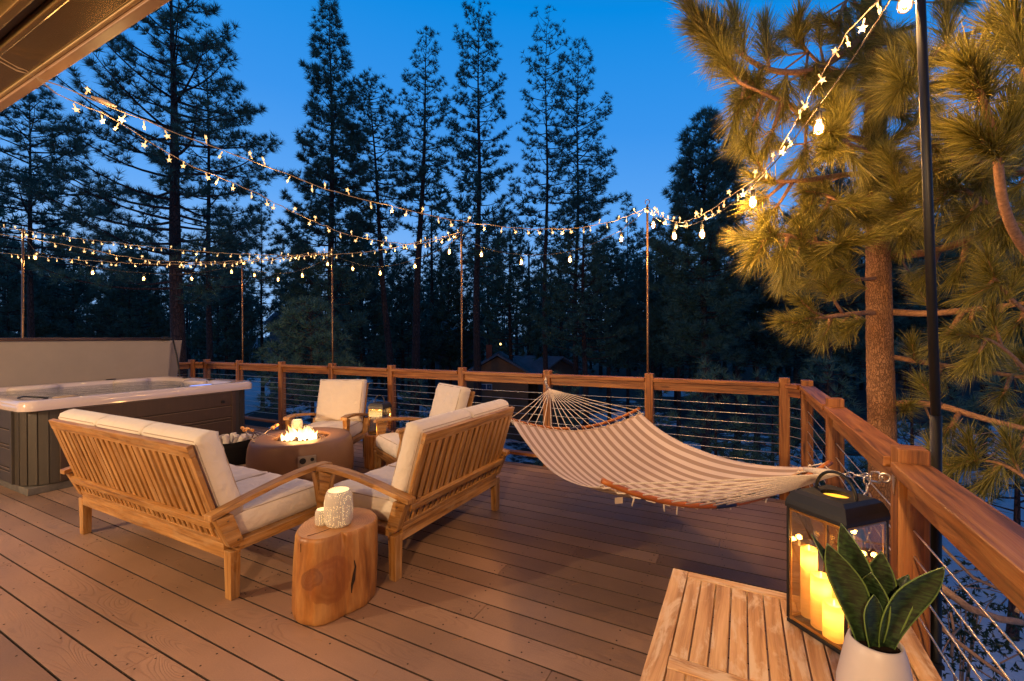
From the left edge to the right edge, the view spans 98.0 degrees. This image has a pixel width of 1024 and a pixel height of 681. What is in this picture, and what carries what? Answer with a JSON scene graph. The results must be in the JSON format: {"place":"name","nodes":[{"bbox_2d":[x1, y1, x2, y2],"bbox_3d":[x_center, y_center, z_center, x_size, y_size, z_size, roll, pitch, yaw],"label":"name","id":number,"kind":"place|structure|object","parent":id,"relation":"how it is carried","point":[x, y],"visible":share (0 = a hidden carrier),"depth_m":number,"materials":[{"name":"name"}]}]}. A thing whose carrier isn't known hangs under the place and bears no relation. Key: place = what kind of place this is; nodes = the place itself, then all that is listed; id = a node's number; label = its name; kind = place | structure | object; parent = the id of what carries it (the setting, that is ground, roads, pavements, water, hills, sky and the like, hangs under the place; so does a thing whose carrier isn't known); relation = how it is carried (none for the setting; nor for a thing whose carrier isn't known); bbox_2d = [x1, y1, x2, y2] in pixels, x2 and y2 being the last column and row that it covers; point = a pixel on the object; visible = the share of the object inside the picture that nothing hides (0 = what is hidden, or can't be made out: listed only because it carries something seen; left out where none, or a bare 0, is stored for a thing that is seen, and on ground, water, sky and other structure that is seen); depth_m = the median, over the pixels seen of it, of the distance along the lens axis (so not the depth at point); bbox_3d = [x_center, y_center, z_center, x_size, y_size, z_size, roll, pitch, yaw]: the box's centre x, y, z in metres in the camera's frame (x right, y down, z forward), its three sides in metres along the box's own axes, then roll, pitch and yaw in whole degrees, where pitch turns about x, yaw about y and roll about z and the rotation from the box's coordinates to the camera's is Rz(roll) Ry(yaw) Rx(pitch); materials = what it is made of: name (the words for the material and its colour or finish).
{"place":"outdoors","nodes":[
{"label":"outdoors","id":0,"kind":"place"},
{"bbox_2d":[0,0,170,111],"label":"house","id":1,"kind":"structure","parent":0,"point":[47,40],"depth_m":1.91,"materials":[{"name":"paint"}]},
{"bbox_2d":[0,57,457,248],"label":"string lights","id":2,"kind":"object","parent":1,"relation":"hanging from","point":[144,145],"visible":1,"depth_m":2.87,"materials":[{"name":"clear metal"}]},
{"bbox_2d":[0,61,646,234],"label":"string lights","id":3,"kind":"object","parent":1,"relation":"hanging from","point":[104,102],"visible":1,"depth_m":2.62,"materials":[{"name":"clear metal"}]},
{"bbox_2d":[0,0,1022,336],"label":"sky","id":4,"kind":"structure","parent":0,"point":[655,93],"materials":[{"name":"blue"}]},
{"bbox_2d":[191,337,1023,680],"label":"ground","id":5,"kind":"structure","parent":0,"point":[599,395],"depth_m":25.48,"materials":[{"name":"snow"}]},
{"bbox_2d":[0,239,74,337],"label":"pine tree","id":6,"kind":"object","parent":5,"relation":"on","point":[8,315],"visible":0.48,"depth_m":24.04,"materials":[{"name":"green plant"}]},
{"bbox_2d":[6,240,131,337],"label":"pine tree","id":7,"kind":"object","parent":5,"relation":"on","point":[75,297],"visible":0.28,"depth_m":27.46,"materials":[{"name":"green plant"}]},
{"bbox_2d":[0,83,144,337],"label":"pine tree","id":8,"kind":"object","parent":5,"relation":"on","point":[26,174],"visible":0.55,"depth_m":16.82,"materials":[{"name":"green plant"}]},
{"bbox_2d":[56,249,169,337],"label":"pine tree","id":9,"kind":"object","parent":5,"relation":"on","point":[134,325],"visible":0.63,"depth_m":25.41,"materials":[{"name":"green plant"}]},
{"bbox_2d":[0,0,284,376],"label":"pine tree","id":10,"kind":"object","parent":5,"relation":"on","point":[175,190],"visible":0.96,"depth_m":13.14,"materials":[{"name":"green plant"}]},
{"bbox_2d":[135,20,275,378],"bbox_3d":[-13.594,-4.761,19.912,5.434,19.172,5.133,0,0,27],"label":"pine tree","id":11,"kind":"object","parent":5,"relation":"on","point":[209,328],"visible":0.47,"depth_m":19.80,"materials":[{"name":"green plant"}]},
{"bbox_2d":[186,241,270,378],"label":"pine tree","id":12,"kind":"object","parent":5,"relation":"on","point":[198,336],"visible":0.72,"depth_m":26.39,"materials":[{"name":"green plant"}]},
{"bbox_2d":[226,189,289,408],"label":"pine tree","id":13,"kind":"object","parent":5,"relation":"on","point":[272,308],"visible":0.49,"depth_m":31.92,"materials":[{"name":"green plant"}]},
{"bbox_2d":[253,355,317,415],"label":"pine tree","id":14,"kind":"object","parent":5,"relation":"on","point":[297,386],"visible":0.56,"depth_m":9.41,"materials":[{"name":"green plant"}]},
{"bbox_2d":[263,312,327,404],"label":"pine tree","id":15,"kind":"object","parent":5,"relation":"on","point":[274,314],"visible":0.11,"depth_m":40.57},
{"bbox_2d":[270,262,327,391],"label":"pine tree","id":16,"kind":"object","parent":5,"relation":"on","point":[281,308],"visible":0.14,"depth_m":31.34,"materials":[{"name":"green plant"}]},
{"bbox_2d":[245,294,370,423],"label":"pine tree","id":17,"kind":"object","parent":5,"relation":"on","point":[316,342],"visible":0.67,"depth_m":10.65,"materials":[{"name":"green plant"}]},
{"bbox_2d":[270,0,383,376],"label":"pine tree","id":18,"kind":"object","parent":5,"relation":"on","point":[317,81],"visible":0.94,"depth_m":17.54,"materials":[{"name":"green plant"}]},
{"bbox_2d":[311,241,403,378],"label":"pine tree","id":19,"kind":"object","parent":5,"relation":"on","point":[374,310],"visible":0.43,"depth_m":24.64,"materials":[{"name":"green plant"}]},
{"bbox_2d":[325,67,427,428],"bbox_3d":[-5.912,-3.424,19.382,4.676,16.945,4.278,0,0,-7],"label":"pine tree","id":20,"kind":"object","parent":5,"relation":"on","point":[390,225],"visible":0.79,"depth_m":19.20,"materials":[{"name":"green plant"}]},
{"bbox_2d":[370,258,442,390],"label":"pine tree","id":21,"kind":"object","parent":5,"relation":"on","point":[401,301],"visible":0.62,"depth_m":28.64,"materials":[{"name":"green plant"}]},
{"bbox_2d":[396,378,431,427],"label":"pine tree","id":22,"kind":"object","parent":5,"relation":"on","point":[420,414],"visible":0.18,"depth_m":12.93,"materials":[{"name":"green plant"}]},
{"bbox_2d":[388,25,461,421],"bbox_3d":[-3.918,-4.486,19.847,3.228,19.312,3.425,0,0,-40],"label":"pine tree","id":23,"kind":"object","parent":5,"relation":"on","point":[423,115],"visible":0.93,"depth_m":19.83,"materials":[{"name":"green plant"}]},
{"bbox_2d":[420,248,481,384],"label":"pine tree","id":24,"kind":"object","parent":5,"relation":"on","point":[439,320],"visible":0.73,"depth_m":32.48,"materials":[{"name":"green plant"}]},
{"bbox_2d":[435,320,484,391],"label":"pine tree","id":25,"kind":"object","parent":5,"relation":"on","point":[438,381],"visible":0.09,"depth_m":35.65,"materials":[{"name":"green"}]},
{"bbox_2d":[432,0,521,405],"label":"pine tree","id":26,"kind":"object","parent":5,"relation":"on","point":[477,181],"visible":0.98,"depth_m":20.76,"materials":[{"name":"green plant"}]},
{"bbox_2d":[467,339,533,440],"bbox_3d":[-0.801,2.686,27.005,4.250,5.768,5.800,0,0,0],"label":"cabin","id":27,"kind":"object","parent":5,"relation":"on","point":[499,361],"visible":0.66,"depth_m":24.51,"materials":[{"name":"brown"}]},
{"bbox_2d":[482,384,491,389],"bbox_3d":[-1.403,2.555,24.476,0.620,0.340,0.075,0,0,0],"label":"window","id":28,"kind":"structure","parent":27,"relation":"in","point":[484,386],"depth_m":24.44,"materials":[{"name":"blue"}]},
{"bbox_2d":[468,213,541,360],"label":"pine tree","id":29,"kind":"object","parent":5,"relation":"on","point":[500,287],"visible":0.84,"depth_m":25.58,"materials":[{"name":"green plant"}]},
{"bbox_2d":[0,141,1023,412],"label":"distant wood","id":30,"kind":"object","parent":5,"relation":"on","point":[428,285],"visible":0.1,"depth_m":37.25,"materials":[{"name":"plant"}]},
{"bbox_2d":[508,3,585,369],"bbox_3d":[1.707,-4.971,20.879,4.060,21.443,3.238,0,0,27],"label":"pine tree","id":31,"kind":"object","parent":5,"relation":"on","point":[536,66],"visible":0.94,"depth_m":20.77,"materials":[{"name":"green plant"}]},
{"bbox_2d":[513,355,582,426],"bbox_3d":[1.111,3.442,31.007,5.800,4.805,5.435,0,0,38],"label":"cabin","id":32,"kind":"object","parent":5,"relation":"on","point":[562,364],"visible":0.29,"depth_m":29.14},
{"bbox_2d":[532,371,586,465],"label":"pine tree","id":33,"kind":"object","parent":5,"relation":"on","point":[565,417],"visible":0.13,"depth_m":11.99,"materials":[{"name":"green plant"}]},
{"bbox_2d":[528,37,628,426],"bbox_3d":[3.313,-5.204,24.090,5.784,22.191,5.603,0,0,27],"label":"pine tree","id":34,"kind":"object","parent":5,"relation":"on","point":[598,162],"visible":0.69,"depth_m":23.55,"materials":[{"name":"green plant"}]},
{"bbox_2d":[529,167,638,429],"bbox_3d":[3.064,-0.898,19.058,4.510,13.004,3.835,0,0,-33],"label":"pine tree","id":35,"kind":"object","parent":5,"relation":"on","point":[586,328],"visible":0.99,"depth_m":18.72,"materials":[{"name":"green plant"}]},
{"bbox_2d":[564,239,641,424],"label":"pine tree","id":36,"kind":"object","parent":5,"relation":"on","point":[616,325],"visible":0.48,"depth_m":23.45,"materials":[{"name":"green plant"}]},
{"bbox_2d":[608,193,652,418],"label":"pine tree","id":37,"kind":"object","parent":5,"relation":"on","point":[641,242],"visible":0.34,"depth_m":29.84,"materials":[{"name":"green plant"}]},
{"bbox_2d":[613,252,684,396],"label":"pine tree","id":38,"kind":"object","parent":5,"relation":"on","point":[640,294],"visible":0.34,"depth_m":26.59,"materials":[{"name":"green plant"}]},
{"bbox_2d":[629,376,690,442],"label":"pine tree","id":39,"kind":"object","parent":5,"relation":"on","point":[660,419],"visible":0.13,"depth_m":9.94,"materials":[{"name":"green plant"}]},
{"bbox_2d":[636,275,717,439],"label":"pine tree","id":40,"kind":"object","parent":5,"relation":"on","point":[658,351],"visible":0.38,"depth_m":21.62,"materials":[{"name":"green plant"}]},
{"bbox_2d":[643,104,768,453],"bbox_3d":[6.704,-1.594,15.573,4.219,13.440,4.377,0,0,27],"label":"pine tree","id":41,"kind":"object","parent":5,"relation":"on","point":[704,295],"visible":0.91,"depth_m":14.86,"materials":[{"name":"green plant"}]},
{"bbox_2d":[663,355,778,498],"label":"pine tree","id":42,"kind":"object","parent":5,"relation":"on","point":[714,442],"visible":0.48,"depth_m":8.95,"materials":[{"name":"green plant"}]},
{"bbox_2d":[696,160,772,450],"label":"pine tree","id":43,"kind":"object","parent":5,"relation":"on","point":[737,407],"visible":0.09,"depth_m":18.89,"materials":[{"name":"green plant"}]},
{"bbox_2d":[707,263,812,461],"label":"pine tree","id":44,"kind":"object","parent":5,"relation":"on","point":[774,344],"visible":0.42,"depth_m":17.24,"materials":[{"name":"green plant"}]},
{"bbox_2d":[713,368,819,511],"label":"pine tree","id":45,"kind":"object","parent":5,"relation":"on","point":[773,435],"visible":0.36,"depth_m":8.46,"materials":[{"name":"green plant"}]},
{"bbox_2d":[742,253,838,446],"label":"pine tree","id":46,"kind":"object","parent":5,"relation":"on","point":[795,364],"visible":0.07,"depth_m":20.75,"materials":[{"name":"green plant"}]},
{"bbox_2d":[767,352,867,572],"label":"pine tree","id":47,"kind":"object","parent":5,"relation":"on","point":[853,468],"visible":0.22,"depth_m":7.93,"materials":[{"name":"green plant"}]},
{"bbox_2d":[757,143,919,462],"bbox_3d":[10.685,-1.026,14.846,4.350,11.726,4.122,0,0,-23],"label":"pine tree","id":48,"kind":"object","parent":5,"relation":"on","point":[859,298],"visible":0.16,"depth_m":14.70,"materials":[{"name":"green plant"}]},
{"bbox_2d":[662,0,1023,565],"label":"pine tree","id":49,"kind":"object","parent":5,"relation":"on","point":[983,149],"visible":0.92,"depth_m":2.72,"materials":[{"name":"green plant"}]},
{"bbox_2d":[815,271,926,367],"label":"pine tree","id":50,"kind":"object","parent":5,"relation":"on","point":[846,353],"visible":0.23,"depth_m":16.41,"materials":[{"name":"green plant"}]},
{"bbox_2d":[845,336,1012,495],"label":"pine tree","id":51,"kind":"object","parent":5,"relation":"on","point":[912,428],"visible":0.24,"depth_m":7.84,"materials":[{"name":"green plant"}]},
{"bbox_2d":[852,194,1023,446],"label":"pine tree","id":52,"kind":"object","parent":5,"relation":"on","point":[904,324],"visible":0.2,"depth_m":15.37,"materials":[{"name":"green plant"}]},
{"bbox_2d":[903,177,1023,459],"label":"pine tree","id":53,"kind":"object","parent":5,"relation":"on","point":[943,306],"visible":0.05,"depth_m":16.89,"materials":[{"name":"green plant"}]},
{"bbox_2d":[938,134,1023,360],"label":"pine tree","id":54,"kind":"object","parent":5,"relation":"on","point":[1017,300],"visible":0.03,"depth_m":14.78,"materials":[{"name":"green plant"}]},
{"bbox_2d":[942,555,1023,680],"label":"shrub","id":55,"kind":"object","parent":5,"relation":"on","point":[995,644],"visible":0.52,"depth_m":4.11,"materials":[{"name":"green plant"}]},
{"bbox_2d":[942,418,1023,680],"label":"fallen branches","id":56,"kind":"object","parent":5,"relation":"on","point":[956,598],"visible":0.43,"depth_m":2.73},
{"bbox_2d":[949,361,1023,641],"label":"pine tree","id":57,"kind":"object","parent":5,"relation":"on","point":[1017,520],"visible":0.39,"depth_m":7.02,"materials":[{"name":"green plant"}]},
{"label":"deck frame","id":58,"kind":"structure","parent":5,"relation":"on","visible":0},
{"bbox_2d":[0,425,832,680],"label":"deck","id":59,"kind":"structure","parent":58,"relation":"on","point":[74,606],"depth_m":2.56,"materials":[{"name":"wood"}]},
{"bbox_2d":[0,376,251,495],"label":"hot tub","id":60,"kind":"object","parent":59,"relation":"on","point":[33,460],"visible":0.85,"depth_m":4.82,"materials":[{"name":"plastic"}]},
{"bbox_2d":[0,340,181,386],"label":"tub cover","id":61,"kind":"object","parent":60,"relation":"attached to","point":[32,362],"visible":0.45,"depth_m":6.14,"materials":[{"name":"plastic"}]},
{"bbox_2d":[0,337,180,375],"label":"cover lifter","id":62,"kind":"object","parent":61,"relation":"attached to","point":[75,339],"visible":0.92,"depth_m":6.21,"materials":[{"name":"brown metal"}]},
{"bbox_2d":[179,359,194,376],"bbox_3d":[-7.238,1.035,5.327,0.106,1.341,6.288,0,0,27],"label":"deck railing","id":63,"kind":"object","parent":59,"relation":"attached to","point":[189,365],"visible":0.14,"depth_m":8.04,"materials":[{"name":"brown wood"}]},
{"bbox_2d":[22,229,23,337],"bbox_3d":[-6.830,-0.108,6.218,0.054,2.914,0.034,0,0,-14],"label":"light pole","id":64,"kind":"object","parent":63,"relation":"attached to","point":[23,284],"visible":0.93,"depth_m":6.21,"materials":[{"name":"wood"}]},
{"bbox_2d":[21,230,22,337],"bbox_3d":[-6.876,-0.108,6.248,0.054,2.914,0.034,0,0,-12],"label":"light pole","id":65,"kind":"object","parent":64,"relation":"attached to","point":[21,284],"visible":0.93,"depth_m":6.23,"materials":[{"name":"wood"}]},
{"bbox_2d":[26,239,240,279],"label":"bulb string lights","id":66,"kind":"object","parent":65,"relation":"hanging from","point":[92,269],"visible":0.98,"depth_m":6.75,"materials":[{"name":"grey metal"}]},
{"bbox_2d":[0,249,331,267],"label":"string lights","id":67,"kind":"object","parent":65,"relation":"hanging from","point":[159,261],"visible":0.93,"depth_m":6.44,"materials":[{"name":"clear metal"}]},
{"bbox_2d":[3,224,459,258],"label":"string lights","id":68,"kind":"object","parent":65,"relation":"hanging from","point":[226,253],"visible":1,"depth_m":5.97,"materials":[{"name":"white metal"}]},
{"bbox_2d":[48,409,332,600],"bbox_3d":[-2.290,0.973,3.131,1.916,0.949,0.881,0,0,27],"label":"outdoor sofa","id":69,"kind":"object","parent":59,"relation":"on","point":[191,486],"visible":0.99,"depth_m":2.70,"materials":[{"name":"brown wood"}]},
{"bbox_2d":[222,433,257,464],"bbox_3d":[-3.288,1.265,5.265,0.514,0.352,0.386,0,0,2],"label":"towel basket","id":70,"kind":"object","parent":59,"relation":"on","point":[235,452],"visible":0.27,"depth_m":5.11,"materials":[{"name":"black wicker"}]},
{"bbox_2d":[246,426,353,483],"bbox_3d":[-2.077,1.124,4.404,0.964,0.632,0.964,0,0,27],"label":"fire pit","id":71,"kind":"object","parent":59,"relation":"on","point":[287,451],"visible":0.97,"depth_m":4.09,"materials":[{"name":"concrete"}]},
{"bbox_2d":[291,419,302,429],"bbox_3d":[-2.282,0.889,4.720,0.114,0.098,0.114,0,0,27],"label":"candle holder","id":72,"kind":"object","parent":71,"relation":"on","point":[296,424],"visible":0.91,"depth_m":4.68,"materials":[{"name":"ceramic"}]},
{"bbox_2d":[283,379,371,456],"bbox_3d":[-2.126,0.962,5.262,0.706,0.949,0.881,0,0,2],"label":"armchair","id":73,"kind":"object","parent":59,"relation":"on","point":[341,403],"visible":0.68,"depth_m":5.43,"materials":[{"name":"fabric"}]},
{"bbox_2d":[292,507,377,626],"bbox_3d":[-0.990,1.231,2.494,0.421,0.430,0.504,0,0,27],"label":"stump table","id":74,"kind":"object","parent":59,"relation":"on","point":[334,575],"visible":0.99,"depth_m":2.32,"materials":[{"name":"brown"}]},
{"bbox_2d":[315,507,325,525],"bbox_3d":[-1.053,0.976,2.465,0.074,0.085,0.074,0,0,27],"label":"candle holder","id":75,"kind":"object","parent":74,"relation":"on","point":[319,516],"visible":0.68,"depth_m":2.43,"materials":[{"name":"beige ceramic"}]},
{"bbox_2d":[324,486,352,527],"bbox_3d":[-0.960,0.922,2.464,0.152,0.192,0.152,0,0,27],"label":"candle holder","id":76,"kind":"object","parent":74,"relation":"on","point":[338,506],"visible":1,"depth_m":2.41,"materials":[{"name":"beige ceramic"}]},
{"bbox_2d":[364,431,393,469],"bbox_3d":[-1.499,1.242,5.066,0.349,0.385,0.340,0,0,27],"label":"stump table","id":77,"kind":"object","parent":59,"relation":"on","point":[369,440],"visible":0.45,"depth_m":4.92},
{"bbox_2d":[368,395,391,434],"bbox_3d":[-1.493,0.830,5.027,0.191,0.434,0.191,0,0,15],"label":"lantern","id":78,"kind":"object","parent":77,"relation":"on","point":[381,405],"visible":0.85,"depth_m":4.97,"materials":[{"name":"brown metal"}]},
{"bbox_2d":[19,476,762,676],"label":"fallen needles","id":79,"kind":"object","parent":59,"relation":"on","point":[318,639],"visible":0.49,"depth_m":2.83,"materials":[{"name":"brown"}]},
{"bbox_2d":[315,399,514,581],"bbox_3d":[-0.630,0.966,3.340,0.881,0.949,1.296,0,0,27],"label":"loveseat","id":80,"kind":"object","parent":59,"relation":"on","point":[445,463],"visible":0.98,"depth_m":2.91,"materials":[{"name":"brown wood"}]},
{"bbox_2d":[373,383,474,469],"bbox_3d":[-0.907,0.960,4.677,0.881,0.949,0.706,0,0,-36],"label":"armchair","id":81,"kind":"object","parent":59,"relation":"on","point":[447,398],"visible":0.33,"depth_m":4.66,"materials":[{"name":"fabric"}]},
{"bbox_2d":[203,359,789,499],"bbox_3d":[-1.577,1.010,6.086,9.155,1.341,0.106,0,0,27],"label":"deck railing","id":82,"kind":"object","parent":59,"relation":"attached to","point":[649,383],"visible":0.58,"depth_m":5.04,"materials":[{"name":"brown wood"}]},
{"bbox_2d":[241,263,243,379],"bbox_3d":[-4.735,-0.036,7.793,0.051,2.739,0.053,0,0,27],"label":"light pole","id":83,"kind":"object","parent":82,"relation":"attached to","point":[242,314],"visible":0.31,"depth_m":7.80,"materials":[{"name":"wood"}]},
{"bbox_2d":[242,254,330,279],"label":"bulb string lights","id":84,"kind":"object","parent":83,"relation":"hanging from","point":[289,272],"visible":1,"depth_m":7.22,"materials":[{"name":"glass"}]},
{"bbox_2d":[331,247,332,362],"bbox_3d":[-2.741,-0.043,6.762,0.051,2.749,0.053,0,0,27],"label":"light pole","id":85,"kind":"object","parent":82,"relation":"attached to","point":[332,296],"visible":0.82,"depth_m":6.76,"materials":[{"name":"wood"}]},
{"bbox_2d":[1,234,331,265],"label":"string lights","id":86,"kind":"object","parent":85,"relation":"hanging from","point":[93,253],"visible":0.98,"depth_m":5.38,"materials":[{"name":"glass"}]},
{"bbox_2d":[336,234,459,273],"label":"bulb string lights","id":87,"kind":"object","parent":85,"relation":"hanging from","point":[400,263],"visible":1,"depth_m":6.16,"materials":[{"name":"glass"}]},
{"bbox_2d":[460,226,462,366],"bbox_3d":[-0.650,-0.067,5.681,0.051,2.792,0.053,0,0,27],"label":"light pole","id":88,"kind":"object","parent":82,"relation":"attached to","point":[461,304],"visible":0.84,"depth_m":5.68,"materials":[{"name":"wood"}]},
{"bbox_2d":[462,210,644,263],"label":"bulb string lights","id":89,"kind":"object","parent":88,"relation":"hanging from","point":[555,253],"visible":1,"depth_m":5.05,"materials":[{"name":"white glass"}]},
{"bbox_2d":[645,199,649,372],"bbox_3d":[1.406,-0.071,4.619,0.051,2.796,0.053,0,0,27],"label":"light pole","id":90,"kind":"object","parent":82,"relation":"attached to","point":[647,278],"visible":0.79,"depth_m":4.62,"materials":[{"name":"brown metal"}]},
{"bbox_2d":[646,0,881,228],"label":"string lights","id":91,"kind":"object","parent":90,"relation":"hanging from","point":[835,50],"visible":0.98,"depth_m":2.19,"materials":[{"name":"white metal"}]},
{"bbox_2d":[648,0,907,237],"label":"bulb string lights","id":92,"kind":"object","parent":90,"relation":"hanging from","point":[819,111],"visible":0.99,"depth_m":1.97,"materials":[{"name":"glass"}]},
{"bbox_2d":[785,383,800,466],"bbox_3d":[2.482,0.787,3.895,0.100,0.810,0.119,0,0,-13],"label":"railing corner piece","id":93,"kind":"object","parent":82,"relation":"attached to","point":[794,391],"visible":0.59,"depth_m":3.88,"materials":[{"name":"brown wood"}]},
{"bbox_2d":[640,568,942,680],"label":"teak table","id":94,"kind":"object","parent":59,"relation":"on","point":[686,595],"visible":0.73,"depth_m":1.25,"materials":[{"name":"wood"}]},
{"bbox_2d":[785,470,890,654],"bbox_3d":[0.937,0.610,1.287,0.178,0.467,0.178,0,0,-20],"label":"lantern","id":95,"kind":"object","parent":94,"relation":"on","point":[828,504],"visible":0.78,"depth_m":1.25,"materials":[{"name":"black metal"}]},
{"bbox_2d":[800,545,817,618],"bbox_3d":[0.899,0.725,1.347,0.044,0.215,0.044,0,0,27],"label":"pillar candle","id":96,"kind":"object","parent":95,"relation":"in","point":[808,559],"visible":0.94,"depth_m":1.33,"materials":[{"name":"yellow wax"}]},
{"bbox_2d":[810,571,831,630],"bbox_3d":[0.900,0.753,1.296,0.051,0.160,0.051,0,0,27],"label":"pillar candle","id":97,"kind":"object","parent":95,"relation":"in","point":[820,588],"visible":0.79,"depth_m":1.28,"materials":[{"name":"yellow wax"}]},
{"bbox_2d":[822,598,843,643],"bbox_3d":[0.903,0.779,1.247,0.054,0.108,0.054,0,0,27],"label":"pillar candle","id":98,"kind":"object","parent":95,"relation":"in","point":[832,622],"visible":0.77,"depth_m":1.23,"materials":[{"name":"yellow wax"}]},
{"bbox_2d":[811,523,944,680],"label":"potted plant","id":99,"kind":"object","parent":94,"relation":"on","point":[883,608],"visible":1,"depth_m":1.00,"materials":[{"name":"green plant"}]},
{"bbox_2d":[799,380,1023,680],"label":"deck railing","id":100,"kind":"object","parent":59,"relation":"attached to","point":[985,539],"visible":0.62,"depth_m":1.42,"materials":[{"name":"brown wood"}]},
{"bbox_2d":[842,471,895,551],"bbox_3d":[1.239,0.572,1.565,0.044,0.335,0.206,0,0,-14],"label":"hammock chain","id":101,"kind":"object","parent":100,"relation":"attached to","point":[881,477],"visible":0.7,"depth_m":1.55,"materials":[{"name":"silver metal"}]},
{"bbox_2d":[511,388,840,514],"bbox_3d":[0.821,0.746,3.287,1.361,0.524,3.349,0,0,-14],"label":"hammock","id":102,"kind":"object","parent":101,"relation":"hanging from","point":[639,456],"visible":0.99,"depth_m":3.27,"materials":[{"name":"beige fabric"}]},
{"bbox_2d":[915,0,944,677],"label":"light pole","id":103,"kind":"object","parent":100,"relation":"attached to","point":[935,433],"visible":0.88,"depth_m":1.43,"materials":[{"name":"black"}]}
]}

